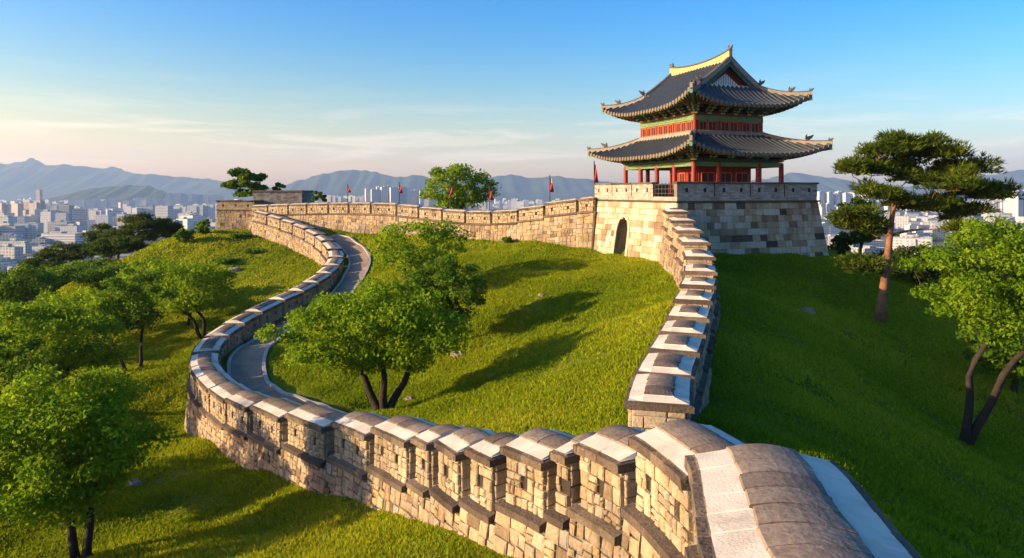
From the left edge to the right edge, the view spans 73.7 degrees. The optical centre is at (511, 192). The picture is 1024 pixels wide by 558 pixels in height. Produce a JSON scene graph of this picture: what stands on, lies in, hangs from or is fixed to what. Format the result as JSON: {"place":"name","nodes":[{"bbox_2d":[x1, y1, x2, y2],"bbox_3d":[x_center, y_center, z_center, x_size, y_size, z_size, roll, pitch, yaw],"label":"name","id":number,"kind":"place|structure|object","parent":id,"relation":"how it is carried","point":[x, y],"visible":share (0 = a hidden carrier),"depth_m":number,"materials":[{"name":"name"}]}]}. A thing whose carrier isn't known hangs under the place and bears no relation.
{"place":"outdoors","nodes":[
{"label":"outdoors","id":0,"kind":"place"},
{"bbox_2d":[0,215,16,222],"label":"office building","id":1,"kind":"structure","parent":0,"point":[9,218],"depth_m":1454.97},
{"bbox_2d":[0,233,20,240],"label":"city building","id":2,"kind":"structure","parent":0,"point":[6,236],"depth_m":1028.12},
{"bbox_2d":[0,244,22,258],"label":"city building","id":3,"kind":"structure","parent":0,"point":[11,251],"depth_m":808.80,"materials":[{"name":"concrete"}]},
{"bbox_2d":[0,238,31,245],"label":"building","id":4,"kind":"structure","parent":0,"point":[12,241],"depth_m":953.69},
{"bbox_2d":[11,203,22,215],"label":"apartment tower","id":5,"kind":"structure","parent":0,"point":[17,209],"depth_m":1939.54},
{"bbox_2d":[14,216,28,222],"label":"city building","id":6,"kind":"structure","parent":0,"point":[22,219],"depth_m":1639.49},
{"bbox_2d":[14,222,43,238],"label":"apartment block","id":7,"kind":"structure","parent":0,"point":[33,230],"depth_m":1234.31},
{"bbox_2d":[29,202,40,213],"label":"apartment tower","id":8,"kind":"structure","parent":0,"point":[34,206],"depth_m":1911.71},
{"bbox_2d":[36,189,42,200],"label":"apartment tower","id":9,"kind":"structure","parent":0,"point":[39,194],"depth_m":2490.00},
{"bbox_2d":[32,244,51,254],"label":"apartment block","id":10,"kind":"structure","parent":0,"point":[36,248],"depth_m":894.32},
{"bbox_2d":[40,209,54,232],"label":"apartment block","id":11,"kind":"structure","parent":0,"point":[47,215],"depth_m":1343.00,"materials":[{"name":"concrete"}]},
{"bbox_2d":[47,220,73,232],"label":"city building","id":12,"kind":"structure","parent":0,"point":[51,226],"depth_m":1271.50,"materials":[{"name":"concrete"}]},
{"bbox_2d":[58,204,73,220],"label":"office tower","id":13,"kind":"structure","parent":0,"point":[65,208],"depth_m":1678.50,"materials":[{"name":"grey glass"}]},
{"bbox_2d":[55,224,83,232],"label":"building","id":14,"kind":"structure","parent":0,"point":[70,228],"depth_m":1244.50,"materials":[{"name":"concrete"}]},
{"bbox_2d":[72,208,87,220],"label":"office building","id":15,"kind":"structure","parent":0,"point":[80,214],"depth_m":1543.34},
{"bbox_2d":[31,185,165,204],"bbox_3d":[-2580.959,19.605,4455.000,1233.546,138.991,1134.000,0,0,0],"label":"mountain","id":16,"kind":"structure","parent":0,"point":[126,192],"depth_m":4317.10,"materials":[{"name":"blue stone"}]},
{"bbox_2d":[0,158,271,200],"bbox_3d":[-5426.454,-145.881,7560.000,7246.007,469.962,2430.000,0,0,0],"label":"mountain","id":17,"kind":"structure","parent":0,"point":[29,177],"depth_m":7210.91,"materials":[{"name":"rock"},{"name":"earth"},{"name":"vegetation"}]},
{"bbox_2d":[155,205,172,218],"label":"office building","id":18,"kind":"structure","parent":0,"point":[162,211],"depth_m":1743.87,"materials":[{"name":"concrete"}]},
{"bbox_2d":[175,193,181,204],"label":"apartment tower","id":19,"kind":"structure","parent":0,"point":[177,198],"depth_m":2654.83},
{"bbox_2d":[173,206,186,212],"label":"apartment block","id":20,"kind":"structure","parent":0,"point":[183,209],"depth_m":2028.12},
{"bbox_2d":[181,194,187,205],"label":"apartment tower","id":21,"kind":"structure","parent":0,"point":[184,198],"depth_m":2662.44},
{"bbox_2d":[176,217,193,228],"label":"building","id":22,"kind":"structure","parent":0,"point":[188,223],"depth_m":1484.26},
{"bbox_2d":[187,205,203,216],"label":"apartment block","id":23,"kind":"structure","parent":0,"point":[198,209],"depth_m":1982.40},
{"bbox_2d":[203,203,214,218],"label":"apartment block","id":24,"kind":"structure","parent":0,"point":[209,211],"depth_m":1992.54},
{"bbox_2d":[231,234,367,404],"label":"path","id":25,"kind":"structure","parent":0,"point":[246,361],"depth_m":41.55,"materials":[{"name":"stone"}]},
{"bbox_2d":[380,186,387,201],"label":"apartment tower","id":26,"kind":"structure","parent":0,"point":[383,193],"depth_m":2265.14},
{"bbox_2d":[226,170,550,201],"bbox_3d":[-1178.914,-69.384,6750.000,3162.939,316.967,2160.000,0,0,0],"label":"mountain","id":27,"kind":"structure","parent":0,"point":[358,182],"depth_m":6452.07,"materials":[{"name":"rock"},{"name":"soil"},{"name":"tree foliage"}]},
{"bbox_2d":[389,187,397,202],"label":"apartment tower","id":28,"kind":"structure","parent":0,"point":[393,194],"depth_m":2261.94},
{"bbox_2d":[0,229,1023,557],"bbox_3d":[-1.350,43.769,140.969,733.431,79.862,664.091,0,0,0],"label":"hill","id":29,"kind":"structure","parent":0,"point":[286,387],"depth_m":27.83,"materials":[{"name":"plant"}]},
{"bbox_2d":[0,262,66,304],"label":"leafy tree","id":30,"kind":"object","parent":29,"relation":"on","point":[13,279],"visible":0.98,"depth_m":62.49,"materials":[{"name":"green plant"}]},
{"bbox_2d":[0,330,71,397],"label":"leafy tree","id":31,"kind":"object","parent":29,"relation":"on","point":[14,361],"visible":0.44,"depth_m":32.65,"materials":[{"name":"green plant"}]},
{"bbox_2d":[16,250,66,268],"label":"pine tree","id":32,"kind":"object","parent":29,"relation":"on","point":[42,256],"visible":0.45,"depth_m":80.81,"materials":[{"name":"green plant"}]},
{"bbox_2d":[34,242,97,265],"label":"pine tree","id":33,"kind":"object","parent":29,"relation":"on","point":[72,252],"visible":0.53,"depth_m":83.05,"materials":[{"name":"green plant"}]},
{"bbox_2d":[0,298,141,384],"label":"leafy tree","id":34,"kind":"object","parent":29,"relation":"on","point":[71,352],"visible":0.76,"depth_m":37.49,"materials":[{"name":"green plant"}]},
{"bbox_2d":[28,286,119,334],"bbox_3d":[-35.062,10.118,53.724,8.061,5.004,6.871,0,0,0],"label":"leafy tree","id":35,"kind":"object","parent":29,"relation":"on","point":[75,296],"visible":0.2,"depth_m":53.63,"materials":[{"name":"green plant"}]},
{"bbox_2d":[40,260,129,283],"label":"leafy tree","id":36,"kind":"object","parent":29,"relation":"on","point":[71,272],"visible":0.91,"depth_m":68.63,"materials":[{"name":"green plant"}]},
{"bbox_2d":[0,364,180,557],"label":"leafy tree","id":37,"kind":"object","parent":29,"relation":"on","point":[69,472],"visible":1,"depth_m":18.46,"materials":[{"name":"green plant"}]},
{"bbox_2d":[62,257,118,266],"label":"leafy tree","id":38,"kind":"object","parent":29,"relation":"on","point":[104,261],"visible":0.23,"depth_m":76.81,"materials":[{"name":"green plant"}]},
{"bbox_2d":[51,286,155,370],"bbox_3d":[-27.054,9.262,45.951,6.323,6.105,5.815,0,0,0],"label":"leafy tree","id":39,"kind":"object","parent":29,"relation":"on","point":[96,304],"visible":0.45,"depth_m":45.62,"materials":[{"name":"green plant"}]},
{"bbox_2d":[77,221,137,259],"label":"pine tree","id":40,"kind":"object","parent":29,"relation":"on","point":[94,234],"visible":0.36,"depth_m":89.37,"materials":[{"name":"green plant"}]},
{"bbox_2d":[78,234,148,258],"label":"pine tree","id":41,"kind":"object","parent":29,"relation":"on","point":[118,245],"visible":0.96,"depth_m":79.82,"materials":[{"name":"green plant"}]},
{"bbox_2d":[127,478,141,485],"bbox_3d":[-14.542,11.229,26.311,0.546,0.348,0.508,0,0,-40],"label":"rock","id":42,"kind":"object","parent":29,"relation":"on","point":[134,482],"visible":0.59,"depth_m":26.22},
{"bbox_2d":[92,267,177,367],"bbox_3d":[-25.669,8.655,46.457,4.645,7.109,4.332,0,0,-42],"label":"leafy tree","id":43,"kind":"object","parent":29,"relation":"on","point":[123,288],"visible":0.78,"depth_m":46.09,"materials":[{"name":"green plant"}]},
{"bbox_2d":[101,211,172,241],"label":"pine tree","id":44,"kind":"object","parent":29,"relation":"on","point":[134,223],"visible":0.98,"depth_m":88.69,"materials":[{"name":"green plant"}]},
{"bbox_2d":[115,258,176,309],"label":"leafy tree","id":45,"kind":"object","parent":29,"relation":"on","point":[137,265],"visible":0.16,"depth_m":60.02,"materials":[{"name":"green plant"}]},
{"bbox_2d":[139,217,186,238],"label":"pine tree","id":46,"kind":"object","parent":29,"relation":"on","point":[172,225],"visible":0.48,"depth_m":91.11,"materials":[{"name":"green plant"}]},
{"bbox_2d":[143,262,202,325],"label":"leafy tree","id":47,"kind":"object","parent":29,"relation":"on","point":[188,321],"visible":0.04,"depth_m":57.29,"materials":[{"name":"green plant"}]},
{"bbox_2d":[121,257,237,338],"bbox_3d":[-25.494,8.483,53.399,8.117,6.848,7.908,0,0,-40],"label":"leafy tree","id":48,"kind":"object","parent":29,"relation":"on","point":[185,301],"visible":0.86,"depth_m":52.90,"materials":[{"name":"green plant"}]},
{"bbox_2d":[172,228,195,241],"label":"bush","id":49,"kind":"object","parent":29,"relation":"on","point":[184,234],"visible":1,"depth_m":77.22,"materials":[{"name":"green plant"}]},
{"bbox_2d":[193,219,210,233],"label":"bush","id":50,"kind":"object","parent":29,"relation":"on","point":[203,228],"visible":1,"depth_m":80.63,"materials":[{"name":"green plant"}]},
{"bbox_2d":[212,257,239,264],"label":"bush","id":51,"kind":"object","parent":29,"relation":"on","point":[224,260],"visible":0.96,"depth_m":71.94,"materials":[{"name":"green plant"}]},
{"bbox_2d":[215,200,262,229],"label":"corner bastion","id":52,"kind":"object","parent":29,"relation":"on","point":[233,214],"visible":0.47,"depth_m":86.31,"materials":[{"name":"stone"}]},
{"bbox_2d":[229,232,251,237],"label":"bush","id":53,"kind":"object","parent":29,"relation":"on","point":[239,235],"visible":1,"depth_m":79.68,"materials":[{"name":"green plant"}]},
{"bbox_2d":[220,167,268,196],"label":"leafy tree","id":54,"kind":"object","parent":29,"relation":"on","point":[245,177],"visible":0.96,"depth_m":97.65,"materials":[{"name":"green plant"}]},
{"bbox_2d":[243,247,265,253],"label":"bush","id":55,"kind":"object","parent":29,"relation":"on","point":[253,250],"visible":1,"depth_m":74.75,"materials":[{"name":"green plant"}]},
{"bbox_2d":[272,182,285,189],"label":"leafy tree","id":56,"kind":"object","parent":29,"relation":"on","point":[277,185],"visible":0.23,"depth_m":99.91,"materials":[{"name":"green plant"}]},
{"bbox_2d":[252,190,313,203],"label":"stone turret","id":57,"kind":"object","parent":29,"relation":"on","point":[282,196],"visible":0.19,"depth_m":89.33,"materials":[{"name":"stone"}]},
{"bbox_2d":[227,242,350,374],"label":"kerb","id":58,"kind":"structure","parent":29,"relation":"on","point":[235,351],"depth_m":45.34,"materials":[{"name":"stone"}]},
{"bbox_2d":[262,233,370,405],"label":"kerb","id":59,"kind":"structure","parent":29,"relation":"on","point":[276,388],"depth_m":38.69,"materials":[{"name":"stone"}]},
{"bbox_2d":[306,190,326,202],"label":"conifer tree","id":60,"kind":"object","parent":29,"relation":"on","point":[320,196],"visible":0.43,"depth_m":88.64,"materials":[{"name":"green plant"}]},
{"bbox_2d":[253,274,472,409],"bbox_3d":[-5.996,6.699,29.800,8.796,6.162,7.246,0,0,0],"label":"leafy tree","id":61,"kind":"object","parent":29,"relation":"on","point":[375,309],"visible":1,"depth_m":27.89,"materials":[{"name":"green plant"}]},
{"bbox_2d":[367,217,475,293],"bbox_3d":[-6.288,4.874,48.420,7.480,6.139,6.906,0,0,0],"label":"leafy tree","id":62,"kind":"object","parent":29,"relation":"on","point":[403,253],"visible":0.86,"depth_m":47.34,"materials":[{"name":"green plant"}]},
{"bbox_2d":[248,196,596,249],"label":"fortress wall","id":63,"kind":"structure","parent":29,"relation":"on","point":[569,222],"depth_m":67.31,"materials":[{"name":"stone"}]},
{"bbox_2d":[549,175,553,201],"bbox_3d":[3.757,-0.013,64.796,0.472,3.441,0.175,0,0,0],"label":"flag","id":64,"kind":"object","parent":63,"relation":"attached to","point":[551,189],"visible":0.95,"depth_m":64.77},
{"bbox_2d":[593,161,598,195],"bbox_3d":[7.642,-0.960,62.096,0.472,3.936,0.175,0,0,0],"label":"flag","id":65,"kind":"object","parent":63,"relation":"attached to","point":[595,176],"visible":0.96,"depth_m":62.06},
{"bbox_2d":[400,254,488,348],"bbox_3d":[-3.838,6.324,38.459,5.169,5.672,5.957,0,0,0],"label":"leafy tree","id":66,"kind":"object","parent":29,"relation":"on","point":[459,286],"visible":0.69,"depth_m":37.78,"materials":[{"name":"green plant"}]},
{"bbox_2d":[416,163,501,209],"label":"leafy tree","id":67,"kind":"object","parent":29,"relation":"on","point":[461,198],"visible":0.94,"depth_m":82.58,"materials":[{"name":"green plant"}]},
{"bbox_2d":[184,210,921,557],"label":"fortress wall","id":68,"kind":"structure","parent":29,"relation":"on","point":[680,488],"depth_m":12.97,"materials":[{"name":"stone"}]},
{"bbox_2d":[624,207,720,430],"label":"fortress wall","id":69,"kind":"structure","parent":29,"relation":"on","point":[671,379],"depth_m":22.55,"materials":[{"name":"stone"}]},
{"bbox_2d":[593,181,828,260],"bbox_3d":[15.307,2.585,56.087,14.173,6.710,14.140,0,0,-20],"label":"gate tower base","id":70,"kind":"object","parent":29,"relation":"on","point":[739,218],"visible":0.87,"depth_m":50.80,"materials":[{"name":"stone"}]},
{"bbox_2d":[587,44,832,196],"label":"pavilion","id":71,"kind":"structure","parent":70,"relation":"on","point":[701,121],"depth_m":53.09,"materials":[{"name":"wood"}]},
{"bbox_2d":[827,234,854,254],"bbox_3d":[26.784,4.394,55.389,2.138,2.004,1.956,0,0,-38],"label":"bush","id":72,"kind":"object","parent":29,"relation":"on","point":[839,244],"visible":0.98,"depth_m":55.09,"materials":[{"name":"green plant"}]},
{"bbox_2d":[828,196,885,254],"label":"leafy tree","id":73,"kind":"object","parent":29,"relation":"on","point":[857,237],"visible":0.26,"depth_m":61.60,"materials":[{"name":"green plant"}]},
{"bbox_2d":[872,244,966,285],"bbox_3d":[30.650,5.569,51.266,5.768,3.450,6.556,0,0,0],"label":"leafy tree","id":74,"kind":"object","parent":29,"relation":"on","point":[926,275],"visible":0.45,"depth_m":50.15,"materials":[{"name":"green plant"}]},
{"bbox_2d":[822,127,1023,322],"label":"pine tree","id":75,"kind":"object","parent":29,"relation":"on","point":[951,173],"visible":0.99,"depth_m":41.42,"materials":[{"name":"green plant"}]},
{"bbox_2d":[897,214,1023,445],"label":"leafy tree","id":76,"kind":"object","parent":29,"relation":"on","point":[994,253],"visible":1,"depth_m":27.52,"materials":[{"name":"green plant"}]},
{"bbox_2d":[955,311,1023,394],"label":"leafy tree","id":77,"kind":"object","parent":29,"relation":"on","point":[996,356],"visible":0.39,"depth_m":33.45,"materials":[{"name":"green plant"}]},
{"bbox_2d":[975,251,1023,279],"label":"leafy tree","id":78,"kind":"object","parent":29,"relation":"on","point":[1015,272],"visible":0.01,"depth_m":52.68,"materials":[{"name":"green plant"}]},
{"bbox_2d":[0,0,1023,187],"label":"sky","id":79,"kind":"structure","parent":0,"point":[288,91],"materials":[{"name":"blue"}]},
{"bbox_2d":[7,202,1023,303],"bbox_3d":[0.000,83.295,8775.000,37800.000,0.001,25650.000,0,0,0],"label":"ground","id":80,"kind":"structure","parent":0,"point":[492,207],"depth_m":1209.19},
{"bbox_2d":[0,257,17,273],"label":"building","id":81,"kind":"structure","parent":80,"relation":"on","point":[5,262],"depth_m":673.93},
{"bbox_2d":[0,224,24,238],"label":"office building","id":82,"kind":"structure","parent":80,"relation":"on","point":[12,228],"depth_m":1203.33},
{"bbox_2d":[15,241,35,253],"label":"city building","id":83,"kind":"structure","parent":80,"relation":"on","point":[27,246],"depth_m":931.61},
{"bbox_2d":[29,215,39,222],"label":"apartment tower","id":84,"kind":"structure","parent":80,"relation":"on","point":[34,218],"depth_m":1683.65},
{"bbox_2d":[32,237,49,244],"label":"city building","id":85,"kind":"structure","parent":80,"relation":"on","point":[38,240],"depth_m":1055.49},
{"bbox_2d":[41,231,85,245],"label":"office building","id":86,"kind":"structure","parent":80,"relation":"on","point":[65,237],"depth_m":1068.61,"materials":[{"name":"concrete"}]},
{"bbox_2d":[74,221,86,229],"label":"apartment tower","id":87,"kind":"structure","parent":80,"relation":"on","point":[84,223],"depth_m":1361.22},
{"bbox_2d":[89,208,105,219],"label":"apartment block","id":88,"kind":"structure","parent":80,"relation":"on","point":[94,212],"depth_m":1584.00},
{"bbox_2d":[135,205,154,219],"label":"office building","id":89,"kind":"structure","parent":80,"relation":"on","point":[147,209],"depth_m":1811.90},
{"bbox_2d":[165,192,172,205],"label":"apartment tower","id":90,"kind":"structure","parent":80,"relation":"on","point":[168,199],"depth_m":2738.69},
{"bbox_2d":[181,214,200,220],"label":"office building","id":91,"kind":"structure","parent":80,"relation":"on","point":[197,217],"depth_m":1561.96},
{"bbox_2d":[326,195,336,202],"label":"apartment block","id":92,"kind":"structure","parent":80,"relation":"on","point":[330,198],"depth_m":2517.93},
{"bbox_2d":[343,195,355,201],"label":"apartment block","id":93,"kind":"structure","parent":80,"relation":"on","point":[351,198],"depth_m":2531.77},
{"bbox_2d":[365,188,372,201],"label":"apartment tower","id":94,"kind":"structure","parent":80,"relation":"on","point":[367,194],"depth_m":2256.34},
{"bbox_2d":[370,188,378,202],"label":"apartment tower","id":95,"kind":"structure","parent":80,"relation":"on","point":[374,195],"depth_m":2253.66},
{"bbox_2d":[401,186,406,203],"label":"apartment tower","id":96,"kind":"structure","parent":80,"relation":"on","point":[404,196],"depth_m":2307.01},
{"bbox_2d":[424,199,435,205],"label":"apartment block","id":97,"kind":"structure","parent":80,"relation":"on","point":[427,202],"depth_m":2543.33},
{"bbox_2d":[478,200,488,209],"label":"apartment block","id":98,"kind":"structure","parent":80,"relation":"on","point":[485,206],"depth_m":2585.21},
{"bbox_2d":[0,217,982,273],"bbox_3d":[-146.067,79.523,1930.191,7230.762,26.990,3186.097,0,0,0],"label":"city trees","id":99,"kind":"object","parent":80,"relation":"on","point":[935,237],"depth_m":1141.04,"materials":[{"name":"green plant"}]},
{"bbox_2d":[0,198,1023,229],"bbox_3d":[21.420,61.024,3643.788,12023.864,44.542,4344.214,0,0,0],"label":"distant city","id":100,"kind":"object","parent":80,"relation":"on","point":[900,222],"visible":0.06,"depth_m":1787.24},
{"bbox_2d":[818,203,833,214],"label":"apartment block","id":101,"kind":"structure","parent":80,"relation":"on","point":[829,206],"depth_m":2001.66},
{"bbox_2d":[857,240,885,247],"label":"city building","id":102,"kind":"structure","parent":80,"relation":"on","point":[879,243],"depth_m":988.34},
{"bbox_2d":[924,228,947,239],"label":"city building","id":103,"kind":"structure","parent":80,"relation":"on","point":[935,232],"depth_m":1187.64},
{"bbox_2d":[985,200,999,212],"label":"apartment block","id":104,"kind":"structure","parent":80,"relation":"on","point":[995,201],"depth_m":2387.64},
{"bbox_2d":[1003,198,1007,212],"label":"apartment tower","id":105,"kind":"structure","parent":80,"relation":"on","point":[1005,206],"depth_m":2052.16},
{"bbox_2d":[1013,190,1022,216],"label":"apartment tower","id":106,"kind":"structure","parent":80,"relation":"on","point":[1017,207],"depth_m":1979.60,"materials":[{"name":"concrete"}]},
{"bbox_2d":[458,172,970,201],"bbox_3d":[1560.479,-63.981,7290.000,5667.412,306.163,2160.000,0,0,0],"label":"mountain","id":107,"kind":"structure","parent":0,"point":[538,188],"depth_m":6992.87,"materials":[{"name":"blue stone"}]},
{"bbox_2d":[817,191,823,203],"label":"apartment tower","id":108,"kind":"structure","parent":0,"point":[820,195],"depth_m":2524.36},
{"bbox_2d":[826,192,832,203],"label":"apartment tower","id":109,"kind":"structure","parent":0,"point":[829,197],"depth_m":2527.51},
{"bbox_2d":[822,222,840,234],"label":"apartment block","id":110,"kind":"structure","parent":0,"point":[831,229],"depth_m":1299.21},
{"bbox_2d":[835,191,841,205],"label":"apartment tower","id":111,"kind":"structure","parent":0,"point":[838,197],"depth_m":2542.34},
{"bbox_2d":[842,192,849,203],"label":"apartment tower","id":112,"kind":"structure","parent":0,"point":[846,197],"depth_m":2531.46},
{"bbox_2d":[851,245,884,256],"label":"city building","id":113,"kind":"structure","parent":0,"point":[869,248],"depth_m":801.78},
{"bbox_2d":[892,235,929,249],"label":"apartment block","id":114,"kind":"structure","parent":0,"point":[907,240],"depth_m":892.17,"materials":[{"name":"concrete"}]},
{"bbox_2d":[900,230,930,236],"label":"apartment block","id":115,"kind":"structure","parent":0,"point":[919,233],"depth_m":1047.75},
{"bbox_2d":[904,224,929,231],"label":"apartment block","id":116,"kind":"structure","parent":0,"point":[911,226],"depth_m":1318.06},
{"bbox_2d":[920,221,945,224],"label":"apartment block","id":117,"kind":"structure","parent":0,"point":[929,223],"depth_m":1409.09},
{"bbox_2d":[903,170,1023,200],"bbox_3d":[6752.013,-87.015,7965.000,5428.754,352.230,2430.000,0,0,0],"label":"mountain","id":118,"kind":"structure","parent":0,"point":[1018,175],"depth_m":7763.81,"materials":[{"name":"rock"},{"name":"foliage"}]},
{"bbox_2d":[1008,190,1013,216],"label":"apartment tower","id":119,"kind":"structure","parent":0,"point":[1010,205],"depth_m":2022.20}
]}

